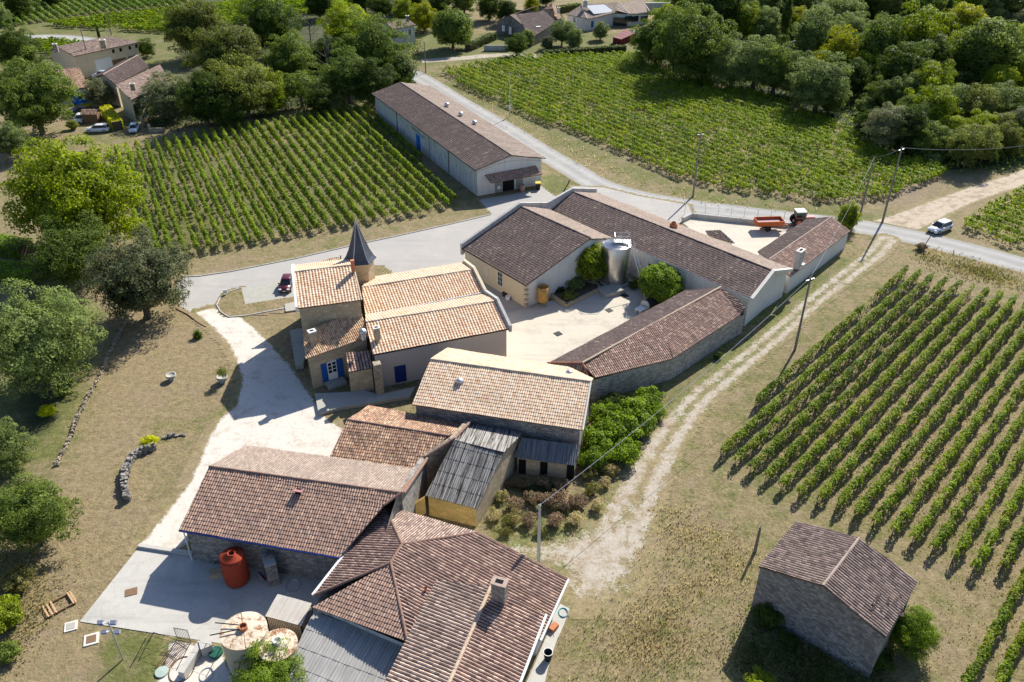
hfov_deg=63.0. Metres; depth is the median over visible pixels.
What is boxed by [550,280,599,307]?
stone planter
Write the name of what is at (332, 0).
vine row
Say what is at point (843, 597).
field barn
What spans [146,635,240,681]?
gravel pit
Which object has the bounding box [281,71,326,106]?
broadleaf tree
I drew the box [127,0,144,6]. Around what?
vine row
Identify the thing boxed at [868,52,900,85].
broadleaf tree
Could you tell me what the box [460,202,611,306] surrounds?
cream winery
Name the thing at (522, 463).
doorway
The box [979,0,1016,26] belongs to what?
broadleaf tree
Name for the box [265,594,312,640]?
metal shed
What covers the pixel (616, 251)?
wine tank
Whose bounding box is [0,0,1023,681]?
ground
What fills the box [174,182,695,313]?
driveway
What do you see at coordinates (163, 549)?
concrete kerb
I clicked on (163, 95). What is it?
broadleaf tree
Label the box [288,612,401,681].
corrugated shed
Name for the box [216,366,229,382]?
potted plant
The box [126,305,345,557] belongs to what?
gravel drive
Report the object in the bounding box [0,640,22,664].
bush
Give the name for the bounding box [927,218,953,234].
parked car
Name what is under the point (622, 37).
red shed
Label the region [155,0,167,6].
vine row
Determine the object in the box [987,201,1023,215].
vine row
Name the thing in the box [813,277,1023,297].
wire
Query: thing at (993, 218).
vine row
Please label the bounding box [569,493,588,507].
scrub bush
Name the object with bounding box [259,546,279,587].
stone pier
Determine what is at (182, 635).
wire fence
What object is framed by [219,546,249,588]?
red tank
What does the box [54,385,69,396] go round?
bush
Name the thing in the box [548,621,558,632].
tile stack
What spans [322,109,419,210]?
vine row
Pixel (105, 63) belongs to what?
barn door
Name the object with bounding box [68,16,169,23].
vine row
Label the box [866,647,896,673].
bush
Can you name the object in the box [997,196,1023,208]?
vine row
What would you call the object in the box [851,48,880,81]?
broadleaf tree
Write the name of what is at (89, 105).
hedge
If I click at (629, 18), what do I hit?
arched window
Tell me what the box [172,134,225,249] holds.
vine row
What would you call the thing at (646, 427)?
thicket bush
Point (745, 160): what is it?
vine row
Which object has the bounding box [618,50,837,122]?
vine row
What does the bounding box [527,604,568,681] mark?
path
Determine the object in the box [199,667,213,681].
hose
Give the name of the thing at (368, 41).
broadleaf tree
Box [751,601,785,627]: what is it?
bush
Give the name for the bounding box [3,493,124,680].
tall grass
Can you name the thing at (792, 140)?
vine row
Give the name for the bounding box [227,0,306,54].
broadleaf tree
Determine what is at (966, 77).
broadleaf tree
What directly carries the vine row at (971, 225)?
on the ground at (134, 398)
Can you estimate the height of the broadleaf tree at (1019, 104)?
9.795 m
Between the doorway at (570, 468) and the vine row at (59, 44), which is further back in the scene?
the vine row at (59, 44)
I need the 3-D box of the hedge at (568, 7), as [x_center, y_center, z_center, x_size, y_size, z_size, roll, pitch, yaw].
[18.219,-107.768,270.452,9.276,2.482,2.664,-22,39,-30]
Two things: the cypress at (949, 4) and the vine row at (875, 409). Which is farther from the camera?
the cypress at (949, 4)
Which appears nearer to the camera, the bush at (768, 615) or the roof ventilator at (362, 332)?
the bush at (768, 615)
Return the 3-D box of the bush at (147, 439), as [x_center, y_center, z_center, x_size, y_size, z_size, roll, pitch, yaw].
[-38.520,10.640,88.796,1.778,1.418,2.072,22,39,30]
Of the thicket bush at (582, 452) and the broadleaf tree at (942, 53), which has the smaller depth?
the thicket bush at (582, 452)
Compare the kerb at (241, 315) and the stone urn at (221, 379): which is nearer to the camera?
the stone urn at (221, 379)
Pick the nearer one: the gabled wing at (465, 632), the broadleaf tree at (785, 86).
the gabled wing at (465, 632)
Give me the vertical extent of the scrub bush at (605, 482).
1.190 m
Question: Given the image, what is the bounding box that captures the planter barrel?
[520,184,524,191]
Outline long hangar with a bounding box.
[371,82,545,195]
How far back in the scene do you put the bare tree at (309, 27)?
222.34 m
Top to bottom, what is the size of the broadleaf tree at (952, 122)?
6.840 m
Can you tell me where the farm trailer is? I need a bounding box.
[753,216,789,231]
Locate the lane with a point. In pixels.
(461, 58)
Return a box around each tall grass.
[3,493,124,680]
[445,77,816,209]
[492,243,872,558]
[541,495,766,681]
[708,272,1023,681]
[910,245,1023,294]
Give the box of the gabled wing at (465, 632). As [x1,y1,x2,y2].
[384,575,546,681]
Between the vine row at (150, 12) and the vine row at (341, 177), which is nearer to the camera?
the vine row at (341, 177)
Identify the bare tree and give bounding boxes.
[297,15,318,44]
[309,39,339,85]
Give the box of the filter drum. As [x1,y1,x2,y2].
[635,297,660,311]
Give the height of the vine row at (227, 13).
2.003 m
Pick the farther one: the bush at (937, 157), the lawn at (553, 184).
the bush at (937, 157)
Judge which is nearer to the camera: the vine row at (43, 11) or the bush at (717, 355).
the bush at (717, 355)
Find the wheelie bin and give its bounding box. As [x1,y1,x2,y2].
[535,181,540,189]
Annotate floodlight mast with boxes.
[97,620,123,659]
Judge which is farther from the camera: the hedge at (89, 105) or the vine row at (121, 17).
the vine row at (121, 17)
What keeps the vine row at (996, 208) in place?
on the ground at (134, 398)
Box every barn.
[178,445,412,582]
[330,405,472,487]
[412,347,592,465]
[751,521,917,678]
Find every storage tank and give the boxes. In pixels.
[219,611,268,677]
[259,628,297,665]
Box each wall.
[119,442,156,501]
[399,456,428,513]
[484,45,507,50]
[645,2,669,12]
[681,213,788,226]
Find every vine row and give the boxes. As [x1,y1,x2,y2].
[0,4,21,25]
[2,2,28,21]
[25,2,45,20]
[25,11,37,20]
[29,0,52,17]
[33,37,85,43]
[36,0,60,16]
[38,42,66,45]
[42,40,75,43]
[45,2,67,16]
[45,19,169,28]
[48,36,76,41]
[53,21,165,31]
[57,2,74,14]
[57,17,166,25]
[61,0,82,14]
[68,0,90,12]
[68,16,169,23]
[76,0,99,11]
[79,15,169,22]
[86,0,105,11]
[89,14,226,23]
[94,0,113,11]
[98,13,234,22]
[102,0,122,9]
[110,11,244,21]
[111,0,129,10]
[114,144,139,233]
[120,0,136,8]
[120,10,252,20]
[124,142,160,249]
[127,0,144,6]
[131,9,244,17]
[133,140,172,247]
[139,0,152,8]
[142,8,243,17]
[143,139,187,254]
[147,0,160,6]
[153,7,245,13]
[154,138,199,253]
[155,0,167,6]
[162,135,212,252]
[164,6,284,12]
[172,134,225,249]
[175,5,296,11]
[182,132,237,246]
[184,4,306,13]
[191,131,248,245]
[200,129,261,243]
[203,3,307,11]
[206,2,308,10]
[209,127,274,241]
[213,1,336,9]
[219,126,284,238]
[221,0,344,8]
[228,124,297,236]
[231,0,345,7]
[236,122,307,235]
[245,120,321,232]
[254,120,330,230]
[263,119,342,228]
[268,0,352,5]
[273,119,354,226]
[277,0,352,6]
[280,115,363,224]
[288,114,376,222]
[297,112,386,220]
[306,112,397,218]
[314,109,408,217]
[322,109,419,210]
[329,106,429,213]
[337,105,438,206]
[345,104,449,208]
[354,103,457,201]
[363,103,421,162]
[441,67,685,175]
[445,65,717,184]
[452,65,734,190]
[455,77,555,123]
[460,64,753,190]
[463,62,772,192]
[470,61,790,195]
[474,60,806,196]
[484,60,825,199]
[486,59,836,198]
[491,57,848,199]
[497,56,857,198]
[503,55,869,197]
[509,54,880,197]
[513,53,891,196]
[521,53,896,194]
[529,52,904,193]
[536,53,905,187]
[543,52,913,188]
[551,52,919,183]
[559,51,926,182]
[564,51,930,179]
[574,52,936,177]
[580,51,941,175]
[588,50,946,176]
[596,53,888,150]
[604,51,876,141]
[611,50,863,135]
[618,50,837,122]
[626,51,668,64]
[707,77,789,103]
[719,268,921,459]
[732,273,933,466]
[745,276,949,474]
[754,265,908,408]
[762,279,962,483]
[778,283,974,492]
[796,286,989,499]
[815,289,1003,506]
[834,293,1016,513]
[852,302,1023,521]
[871,323,1023,529]
[889,351,1023,538]
[906,379,1023,546]
[913,155,951,170]
[927,407,1023,555]
[950,440,1023,565]
[960,567,1023,681]
[964,215,1023,241]
[964,220,1015,243]
[968,213,1023,237]
[969,473,1023,575]
[974,209,1023,232]
[978,208,1023,227]
[984,204,1023,219]
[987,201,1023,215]
[992,198,1023,214]
[992,621,1023,681]
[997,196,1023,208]
[997,516,1023,573]
[1004,193,1023,203]
[1010,191,1023,200]
[1012,188,1023,195]
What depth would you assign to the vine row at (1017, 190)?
144.39 m
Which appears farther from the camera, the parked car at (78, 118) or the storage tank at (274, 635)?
the parked car at (78, 118)
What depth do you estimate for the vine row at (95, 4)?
272.45 m
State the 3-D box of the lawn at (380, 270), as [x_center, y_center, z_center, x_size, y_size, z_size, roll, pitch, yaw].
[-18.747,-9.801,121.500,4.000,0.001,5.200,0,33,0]
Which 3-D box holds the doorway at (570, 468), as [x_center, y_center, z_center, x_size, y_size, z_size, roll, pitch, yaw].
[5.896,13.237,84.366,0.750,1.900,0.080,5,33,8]
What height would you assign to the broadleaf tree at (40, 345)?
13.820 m
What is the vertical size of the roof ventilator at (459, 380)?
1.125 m
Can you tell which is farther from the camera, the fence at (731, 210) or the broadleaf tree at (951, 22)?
the broadleaf tree at (951, 22)
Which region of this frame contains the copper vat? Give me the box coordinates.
[537,284,548,306]
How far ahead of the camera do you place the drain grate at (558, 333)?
107.80 m
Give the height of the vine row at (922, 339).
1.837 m
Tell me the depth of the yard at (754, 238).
133.27 m
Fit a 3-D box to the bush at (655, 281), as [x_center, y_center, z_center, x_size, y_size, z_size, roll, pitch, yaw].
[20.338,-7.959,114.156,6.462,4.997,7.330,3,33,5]
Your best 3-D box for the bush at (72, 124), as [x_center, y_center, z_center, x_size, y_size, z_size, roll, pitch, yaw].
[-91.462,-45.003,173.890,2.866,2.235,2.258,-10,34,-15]
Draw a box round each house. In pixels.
[52,67,89,103]
[87,54,148,106]
[116,64,169,121]
[311,505,568,655]
[380,15,415,46]
[542,2,563,27]
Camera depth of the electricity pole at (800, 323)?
101.89 m
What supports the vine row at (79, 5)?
on the ground at (134, 398)
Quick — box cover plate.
[208,646,222,658]
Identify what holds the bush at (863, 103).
on the ground at (134, 398)
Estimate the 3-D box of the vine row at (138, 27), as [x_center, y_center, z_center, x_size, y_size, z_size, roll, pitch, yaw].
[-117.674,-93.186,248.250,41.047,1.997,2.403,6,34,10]
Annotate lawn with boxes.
[214,286,298,316]
[374,265,391,275]
[540,174,571,196]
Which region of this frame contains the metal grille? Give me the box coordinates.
[156,640,187,667]
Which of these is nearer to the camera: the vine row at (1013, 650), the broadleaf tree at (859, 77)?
the vine row at (1013, 650)
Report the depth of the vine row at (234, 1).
276.10 m
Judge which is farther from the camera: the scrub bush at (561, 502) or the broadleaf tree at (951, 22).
the broadleaf tree at (951, 22)
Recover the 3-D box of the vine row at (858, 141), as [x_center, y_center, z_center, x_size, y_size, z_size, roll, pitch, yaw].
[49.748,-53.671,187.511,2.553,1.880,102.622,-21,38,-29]
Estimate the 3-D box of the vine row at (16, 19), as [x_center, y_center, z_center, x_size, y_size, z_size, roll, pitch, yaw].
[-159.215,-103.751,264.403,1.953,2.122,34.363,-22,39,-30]
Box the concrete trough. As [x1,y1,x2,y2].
[178,637,213,679]
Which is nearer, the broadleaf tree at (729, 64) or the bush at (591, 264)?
the bush at (591, 264)
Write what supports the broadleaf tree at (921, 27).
on the ground at (134, 398)
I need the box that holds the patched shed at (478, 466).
[415,424,523,526]
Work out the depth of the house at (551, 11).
249.34 m
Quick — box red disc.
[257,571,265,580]
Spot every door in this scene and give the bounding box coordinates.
[94,57,112,71]
[326,360,337,379]
[394,365,406,382]
[416,134,420,151]
[495,182,501,192]
[516,178,522,188]
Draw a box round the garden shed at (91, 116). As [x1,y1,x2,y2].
[80,109,101,122]
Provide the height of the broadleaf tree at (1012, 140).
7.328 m
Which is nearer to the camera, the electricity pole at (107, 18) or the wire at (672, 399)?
the wire at (672, 399)
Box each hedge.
[0,234,35,259]
[0,260,45,285]
[80,102,93,108]
[99,104,124,130]
[464,32,496,50]
[542,44,626,56]
[556,2,580,12]
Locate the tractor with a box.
[789,208,814,225]
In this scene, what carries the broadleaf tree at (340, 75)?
on the ground at (134, 398)
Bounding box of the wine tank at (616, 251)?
[598,232,645,299]
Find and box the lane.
[420,53,559,62]
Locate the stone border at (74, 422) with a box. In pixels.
[53,313,129,465]
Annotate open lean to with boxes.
[514,438,579,479]
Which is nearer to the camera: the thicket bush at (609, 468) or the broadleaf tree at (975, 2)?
the thicket bush at (609, 468)
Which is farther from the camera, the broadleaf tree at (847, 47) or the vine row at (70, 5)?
the vine row at (70, 5)
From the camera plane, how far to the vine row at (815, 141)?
173.39 m
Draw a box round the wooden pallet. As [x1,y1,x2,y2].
[40,591,76,618]
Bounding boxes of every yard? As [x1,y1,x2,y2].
[80,548,321,643]
[680,218,793,254]
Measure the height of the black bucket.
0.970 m
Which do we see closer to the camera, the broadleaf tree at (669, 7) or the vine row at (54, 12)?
the broadleaf tree at (669, 7)
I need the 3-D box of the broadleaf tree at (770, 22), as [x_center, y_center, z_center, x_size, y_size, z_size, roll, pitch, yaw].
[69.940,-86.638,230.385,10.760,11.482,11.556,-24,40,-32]
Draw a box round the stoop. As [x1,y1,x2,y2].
[285,302,295,312]
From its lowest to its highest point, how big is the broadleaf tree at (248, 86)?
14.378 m
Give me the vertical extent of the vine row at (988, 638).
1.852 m
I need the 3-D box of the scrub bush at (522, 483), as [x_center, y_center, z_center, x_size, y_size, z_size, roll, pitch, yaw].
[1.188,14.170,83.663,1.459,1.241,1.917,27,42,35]
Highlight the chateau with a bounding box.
[362,259,511,394]
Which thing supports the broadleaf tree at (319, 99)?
on the ground at (134, 398)
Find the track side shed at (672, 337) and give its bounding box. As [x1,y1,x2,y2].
[547,286,744,400]
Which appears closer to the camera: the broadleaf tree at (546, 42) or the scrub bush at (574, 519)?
the scrub bush at (574, 519)
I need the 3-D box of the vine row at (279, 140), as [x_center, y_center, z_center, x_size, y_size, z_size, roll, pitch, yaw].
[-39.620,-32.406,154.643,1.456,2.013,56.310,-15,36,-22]
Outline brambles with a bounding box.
[144,31,423,132]
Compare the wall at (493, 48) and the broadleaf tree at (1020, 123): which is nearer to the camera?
the broadleaf tree at (1020, 123)
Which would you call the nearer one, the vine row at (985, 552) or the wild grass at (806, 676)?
the wild grass at (806, 676)
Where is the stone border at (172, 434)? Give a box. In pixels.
[162,432,185,438]
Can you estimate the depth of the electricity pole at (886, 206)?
132.85 m
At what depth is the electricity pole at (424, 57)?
208.09 m
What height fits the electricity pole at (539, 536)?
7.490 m
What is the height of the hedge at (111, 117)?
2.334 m
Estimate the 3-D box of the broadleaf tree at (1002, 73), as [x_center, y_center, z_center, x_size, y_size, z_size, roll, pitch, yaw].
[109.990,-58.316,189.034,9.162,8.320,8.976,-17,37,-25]
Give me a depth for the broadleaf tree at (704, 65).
199.12 m
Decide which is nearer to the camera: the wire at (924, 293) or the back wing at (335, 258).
the wire at (924, 293)
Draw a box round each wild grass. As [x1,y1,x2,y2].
[0,538,80,681]
[705,594,914,681]
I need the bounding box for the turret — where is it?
[344,218,376,321]
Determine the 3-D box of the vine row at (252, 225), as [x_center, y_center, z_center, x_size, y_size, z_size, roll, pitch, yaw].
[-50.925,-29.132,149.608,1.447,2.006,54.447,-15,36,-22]
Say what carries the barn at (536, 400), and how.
on the ground at (134, 398)
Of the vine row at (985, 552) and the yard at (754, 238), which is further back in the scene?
the yard at (754, 238)
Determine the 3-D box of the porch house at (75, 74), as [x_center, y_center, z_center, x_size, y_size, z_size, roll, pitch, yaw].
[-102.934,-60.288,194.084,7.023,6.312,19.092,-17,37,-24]
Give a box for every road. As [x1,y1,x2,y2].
[0,32,97,41]
[411,69,1023,274]
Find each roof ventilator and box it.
[359,328,366,339]
[456,377,463,383]
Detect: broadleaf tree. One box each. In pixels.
[0,0,39,19]
[0,6,12,25]
[0,22,48,69]
[0,45,84,134]
[0,120,34,159]
[0,133,150,247]
[0,278,108,400]
[0,416,40,477]
[0,471,84,552]
[20,208,114,293]
[41,0,61,5]
[76,222,193,324]
[81,77,116,106]
[137,37,155,57]
[139,70,189,118]
[160,0,225,54]
[174,69,227,125]
[180,19,266,82]
[195,53,277,118]
[210,93,246,128]
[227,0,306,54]
[261,28,319,87]
[261,67,292,114]
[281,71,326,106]
[298,80,335,114]
[299,40,322,69]
[302,0,335,17]
[314,34,344,63]
[316,0,372,54]
[316,45,370,103]
[331,10,414,68]
[349,0,370,12]
[349,56,400,105]
[365,0,396,18]
[385,53,417,85]
[391,0,416,20]
[393,0,424,8]
[409,0,437,31]
[424,0,453,13]
[430,6,473,48]
[451,0,475,13]
[474,0,502,20]
[495,0,515,19]
[503,32,530,56]
[521,29,534,45]
[523,0,539,10]
[538,0,553,6]
[540,36,553,48]
[549,17,575,45]
[563,26,584,47]
[593,21,611,39]
[629,9,673,65]
[650,0,738,81]
[650,3,681,21]
[664,0,700,14]
[694,35,722,81]
[696,0,753,40]
[709,30,759,87]
[726,34,776,88]
[728,0,762,41]
[747,5,785,44]
[748,40,805,93]
[749,0,786,15]
[771,0,786,13]
[776,50,814,92]
[780,0,823,16]
[784,50,854,112]
[785,5,806,37]
[790,2,852,59]
[812,24,861,66]
[812,83,849,113]
[819,0,870,34]
[834,11,870,47]
[834,199,862,231]
[842,56,872,97]
[851,11,908,65]
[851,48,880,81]
[852,106,880,140]
[854,0,888,22]
[860,75,898,109]
[860,101,915,147]
[864,0,906,22]
[867,17,887,32]
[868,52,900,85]
[873,39,943,88]
[884,71,924,105]
[886,101,936,154]
[890,0,953,52]
[895,75,964,125]
[896,94,919,111]
[900,0,956,23]
[905,116,949,157]
[908,33,955,70]
[909,59,958,96]
[933,128,957,158]
[936,114,974,133]
[938,12,965,39]
[939,82,980,118]
[942,1,989,29]
[944,123,1004,166]
[946,16,1023,88]
[948,70,980,90]
[949,28,973,71]
[953,0,982,8]
[955,83,1005,119]
[964,108,998,133]
[974,129,1002,162]
[975,0,1023,21]
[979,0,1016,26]
[979,64,1021,91]
[987,112,1017,129]
[990,80,1023,113]
[993,120,1023,161]
[1003,87,1023,113]
[1006,10,1023,33]
[1007,105,1023,126]
[1012,52,1023,93]
[1015,118,1023,150]
[1018,23,1023,53]
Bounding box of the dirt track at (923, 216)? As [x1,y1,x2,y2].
[867,168,1023,230]
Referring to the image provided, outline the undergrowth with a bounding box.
[650,0,1023,173]
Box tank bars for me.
[210,622,243,635]
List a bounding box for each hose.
[168,656,194,681]
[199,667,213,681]
[285,579,299,592]
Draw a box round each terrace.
[290,328,305,369]
[315,387,415,415]
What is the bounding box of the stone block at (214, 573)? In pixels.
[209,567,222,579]
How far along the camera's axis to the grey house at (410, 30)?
231.30 m
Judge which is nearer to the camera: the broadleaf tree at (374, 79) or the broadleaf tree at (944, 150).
the broadleaf tree at (944, 150)
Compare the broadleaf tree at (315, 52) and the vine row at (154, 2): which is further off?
the vine row at (154, 2)
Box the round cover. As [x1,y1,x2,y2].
[155,666,168,677]
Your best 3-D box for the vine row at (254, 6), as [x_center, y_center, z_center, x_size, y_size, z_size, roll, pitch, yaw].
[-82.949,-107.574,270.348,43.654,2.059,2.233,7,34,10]
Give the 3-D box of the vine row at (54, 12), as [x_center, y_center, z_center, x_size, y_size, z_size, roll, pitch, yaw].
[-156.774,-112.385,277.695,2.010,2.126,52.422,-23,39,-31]
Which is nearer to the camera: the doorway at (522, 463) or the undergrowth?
the doorway at (522, 463)
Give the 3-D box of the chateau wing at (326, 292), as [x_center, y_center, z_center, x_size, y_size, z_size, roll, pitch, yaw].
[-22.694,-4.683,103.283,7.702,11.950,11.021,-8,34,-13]
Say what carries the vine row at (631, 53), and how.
on the ground at (134, 398)
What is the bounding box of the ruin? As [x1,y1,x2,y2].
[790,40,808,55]
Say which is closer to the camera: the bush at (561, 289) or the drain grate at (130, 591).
the drain grate at (130, 591)
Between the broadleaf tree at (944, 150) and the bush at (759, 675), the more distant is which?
the broadleaf tree at (944, 150)
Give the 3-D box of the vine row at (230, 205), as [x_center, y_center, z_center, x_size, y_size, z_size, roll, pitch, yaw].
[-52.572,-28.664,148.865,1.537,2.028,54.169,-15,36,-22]
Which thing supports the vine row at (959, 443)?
on the ground at (134, 398)
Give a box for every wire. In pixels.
[515,74,696,131]
[541,277,810,503]
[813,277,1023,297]
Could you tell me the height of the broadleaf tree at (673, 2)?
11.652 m
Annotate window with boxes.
[483,266,488,277]
[497,271,502,286]
[624,16,631,21]
[631,16,638,21]
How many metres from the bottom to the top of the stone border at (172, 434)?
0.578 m
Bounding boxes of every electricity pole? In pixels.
[103,2,111,34]
[424,42,425,72]
[509,72,509,116]
[537,503,540,562]
[692,131,703,196]
[794,276,814,350]
[860,156,874,214]
[881,146,902,221]
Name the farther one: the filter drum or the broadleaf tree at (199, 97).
the broadleaf tree at (199, 97)
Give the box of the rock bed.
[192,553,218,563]
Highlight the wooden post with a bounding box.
[753,526,761,552]
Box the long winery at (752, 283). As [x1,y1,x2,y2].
[547,188,792,326]
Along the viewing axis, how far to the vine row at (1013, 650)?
65.71 m
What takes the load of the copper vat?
on the courtyard
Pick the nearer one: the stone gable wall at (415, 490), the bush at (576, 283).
the stone gable wall at (415, 490)
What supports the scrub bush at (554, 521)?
on the ground at (134, 398)
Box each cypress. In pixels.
[96,25,100,37]
[775,0,792,45]
[943,0,953,13]
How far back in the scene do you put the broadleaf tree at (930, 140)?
157.46 m
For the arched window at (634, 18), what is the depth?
253.25 m
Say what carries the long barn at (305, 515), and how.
on the ground at (134, 398)
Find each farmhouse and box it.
[49,36,139,77]
[497,5,552,46]
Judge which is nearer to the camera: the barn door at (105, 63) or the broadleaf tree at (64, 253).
the broadleaf tree at (64, 253)
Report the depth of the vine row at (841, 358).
98.89 m
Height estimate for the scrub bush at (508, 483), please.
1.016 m
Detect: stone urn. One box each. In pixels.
[165,372,175,380]
[216,374,227,383]
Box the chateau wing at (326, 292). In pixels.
[291,259,361,368]
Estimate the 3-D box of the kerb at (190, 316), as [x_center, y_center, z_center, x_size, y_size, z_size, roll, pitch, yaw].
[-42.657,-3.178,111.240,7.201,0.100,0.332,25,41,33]
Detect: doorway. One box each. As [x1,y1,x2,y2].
[503,180,513,191]
[518,459,525,473]
[540,461,547,475]
[566,465,574,479]
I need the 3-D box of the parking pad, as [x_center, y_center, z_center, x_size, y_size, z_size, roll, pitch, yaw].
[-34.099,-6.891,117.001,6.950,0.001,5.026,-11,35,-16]
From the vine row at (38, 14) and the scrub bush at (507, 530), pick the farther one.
the vine row at (38, 14)
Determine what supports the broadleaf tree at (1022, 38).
on the ground at (134, 398)
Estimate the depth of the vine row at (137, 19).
255.29 m
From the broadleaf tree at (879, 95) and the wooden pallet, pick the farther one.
the broadleaf tree at (879, 95)
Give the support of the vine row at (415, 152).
on the ground at (134, 398)
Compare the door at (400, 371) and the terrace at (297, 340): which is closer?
the door at (400, 371)
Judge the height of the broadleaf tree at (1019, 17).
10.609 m
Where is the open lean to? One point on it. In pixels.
(548, 458)
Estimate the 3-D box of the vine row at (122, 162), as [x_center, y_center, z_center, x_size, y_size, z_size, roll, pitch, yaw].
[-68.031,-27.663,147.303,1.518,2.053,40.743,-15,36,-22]
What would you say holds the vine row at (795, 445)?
on the ground at (134, 398)
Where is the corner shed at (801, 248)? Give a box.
[758,216,849,293]
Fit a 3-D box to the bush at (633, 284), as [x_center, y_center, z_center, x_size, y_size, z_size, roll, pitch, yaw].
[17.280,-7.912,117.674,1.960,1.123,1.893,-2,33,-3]
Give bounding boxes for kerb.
[137,543,192,555]
[176,308,205,326]
[184,214,490,276]
[216,287,284,316]
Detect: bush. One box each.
[0,563,37,591]
[0,594,22,633]
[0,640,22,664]
[37,404,56,416]
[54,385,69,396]
[65,119,78,129]
[138,435,159,447]
[192,328,203,339]
[229,635,308,681]
[488,506,501,520]
[494,489,509,501]
[498,527,512,535]
[499,508,520,524]
[503,478,517,487]
[504,496,524,509]
[514,474,530,488]
[519,511,537,529]
[523,490,540,504]
[533,525,546,535]
[535,488,560,506]
[536,474,551,488]
[546,511,566,526]
[551,476,570,489]
[552,489,574,510]
[555,286,564,292]
[560,289,577,300]
[565,275,585,289]
[566,511,585,524]
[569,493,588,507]
[574,243,607,281]
[577,446,612,469]
[578,446,590,461]
[580,419,620,451]
[580,464,597,479]
[584,480,602,494]
[587,402,620,425]
[591,497,605,511]
[592,410,643,443]
[595,391,626,405]
[598,476,610,487]
[599,459,620,477]
[608,437,642,466]
[615,395,651,424]
[628,280,638,288]
[630,414,657,436]
[634,385,666,411]
[638,261,684,303]
[648,404,667,419]
[713,351,722,357]
[742,665,775,681]
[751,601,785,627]
[779,633,800,649]
[852,96,877,113]
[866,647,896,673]
[886,605,943,663]
[914,242,928,249]
[923,152,943,162]
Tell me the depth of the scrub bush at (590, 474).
84.48 m
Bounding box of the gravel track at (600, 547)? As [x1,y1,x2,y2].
[503,233,901,619]
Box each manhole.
[64,620,77,632]
[83,632,98,646]
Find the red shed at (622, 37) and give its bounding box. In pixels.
[613,29,634,44]
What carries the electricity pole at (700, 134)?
on the ground at (134, 398)
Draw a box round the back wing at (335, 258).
[320,255,341,261]
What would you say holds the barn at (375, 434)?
on the ground at (134, 398)
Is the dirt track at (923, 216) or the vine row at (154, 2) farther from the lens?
the vine row at (154, 2)
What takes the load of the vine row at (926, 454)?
on the ground at (134, 398)
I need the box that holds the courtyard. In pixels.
[506,279,657,362]
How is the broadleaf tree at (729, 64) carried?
on the ground at (134, 398)
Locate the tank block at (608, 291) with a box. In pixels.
[598,284,625,298]
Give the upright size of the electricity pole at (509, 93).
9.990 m
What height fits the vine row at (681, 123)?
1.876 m
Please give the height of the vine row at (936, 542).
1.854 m
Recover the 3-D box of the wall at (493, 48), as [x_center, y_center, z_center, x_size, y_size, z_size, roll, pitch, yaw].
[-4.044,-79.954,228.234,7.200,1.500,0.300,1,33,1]
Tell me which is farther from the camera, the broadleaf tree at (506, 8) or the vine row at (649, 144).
the broadleaf tree at (506, 8)
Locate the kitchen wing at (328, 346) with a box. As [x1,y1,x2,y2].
[303,316,368,390]
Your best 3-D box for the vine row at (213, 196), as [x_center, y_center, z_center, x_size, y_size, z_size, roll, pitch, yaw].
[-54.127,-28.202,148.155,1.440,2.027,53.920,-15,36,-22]
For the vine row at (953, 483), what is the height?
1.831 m
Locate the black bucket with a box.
[543,648,552,661]
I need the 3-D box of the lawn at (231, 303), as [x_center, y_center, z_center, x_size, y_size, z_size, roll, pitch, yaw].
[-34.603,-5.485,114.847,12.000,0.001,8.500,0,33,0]
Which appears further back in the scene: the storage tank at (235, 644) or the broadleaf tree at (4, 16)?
the broadleaf tree at (4, 16)
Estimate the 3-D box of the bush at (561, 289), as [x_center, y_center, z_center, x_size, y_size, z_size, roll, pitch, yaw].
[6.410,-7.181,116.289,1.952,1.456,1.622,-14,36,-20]
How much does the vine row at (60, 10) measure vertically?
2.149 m
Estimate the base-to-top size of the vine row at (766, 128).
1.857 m
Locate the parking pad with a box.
[241,281,293,303]
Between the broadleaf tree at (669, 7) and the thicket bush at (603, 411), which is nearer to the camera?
the thicket bush at (603, 411)
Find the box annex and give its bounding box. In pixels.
[346,350,373,391]
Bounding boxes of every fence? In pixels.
[145,627,220,648]
[684,203,790,221]
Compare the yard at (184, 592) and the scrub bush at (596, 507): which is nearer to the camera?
the yard at (184, 592)
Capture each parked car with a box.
[71,106,90,114]
[74,112,83,122]
[85,123,110,132]
[128,122,139,132]
[278,273,292,291]
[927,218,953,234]
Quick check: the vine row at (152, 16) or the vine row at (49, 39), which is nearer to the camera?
the vine row at (49, 39)
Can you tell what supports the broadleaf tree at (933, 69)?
on the ground at (134, 398)
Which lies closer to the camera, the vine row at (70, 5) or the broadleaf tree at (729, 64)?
the broadleaf tree at (729, 64)
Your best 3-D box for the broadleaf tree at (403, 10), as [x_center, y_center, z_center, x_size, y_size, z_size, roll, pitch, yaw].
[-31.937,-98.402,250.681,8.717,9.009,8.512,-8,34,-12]
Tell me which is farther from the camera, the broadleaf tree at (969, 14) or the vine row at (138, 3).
the vine row at (138, 3)
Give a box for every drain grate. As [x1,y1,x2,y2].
[125,587,136,596]
[553,331,562,335]
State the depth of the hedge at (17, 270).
118.24 m
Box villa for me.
[566,0,648,30]
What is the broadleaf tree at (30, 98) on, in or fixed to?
on the ground at (134, 398)

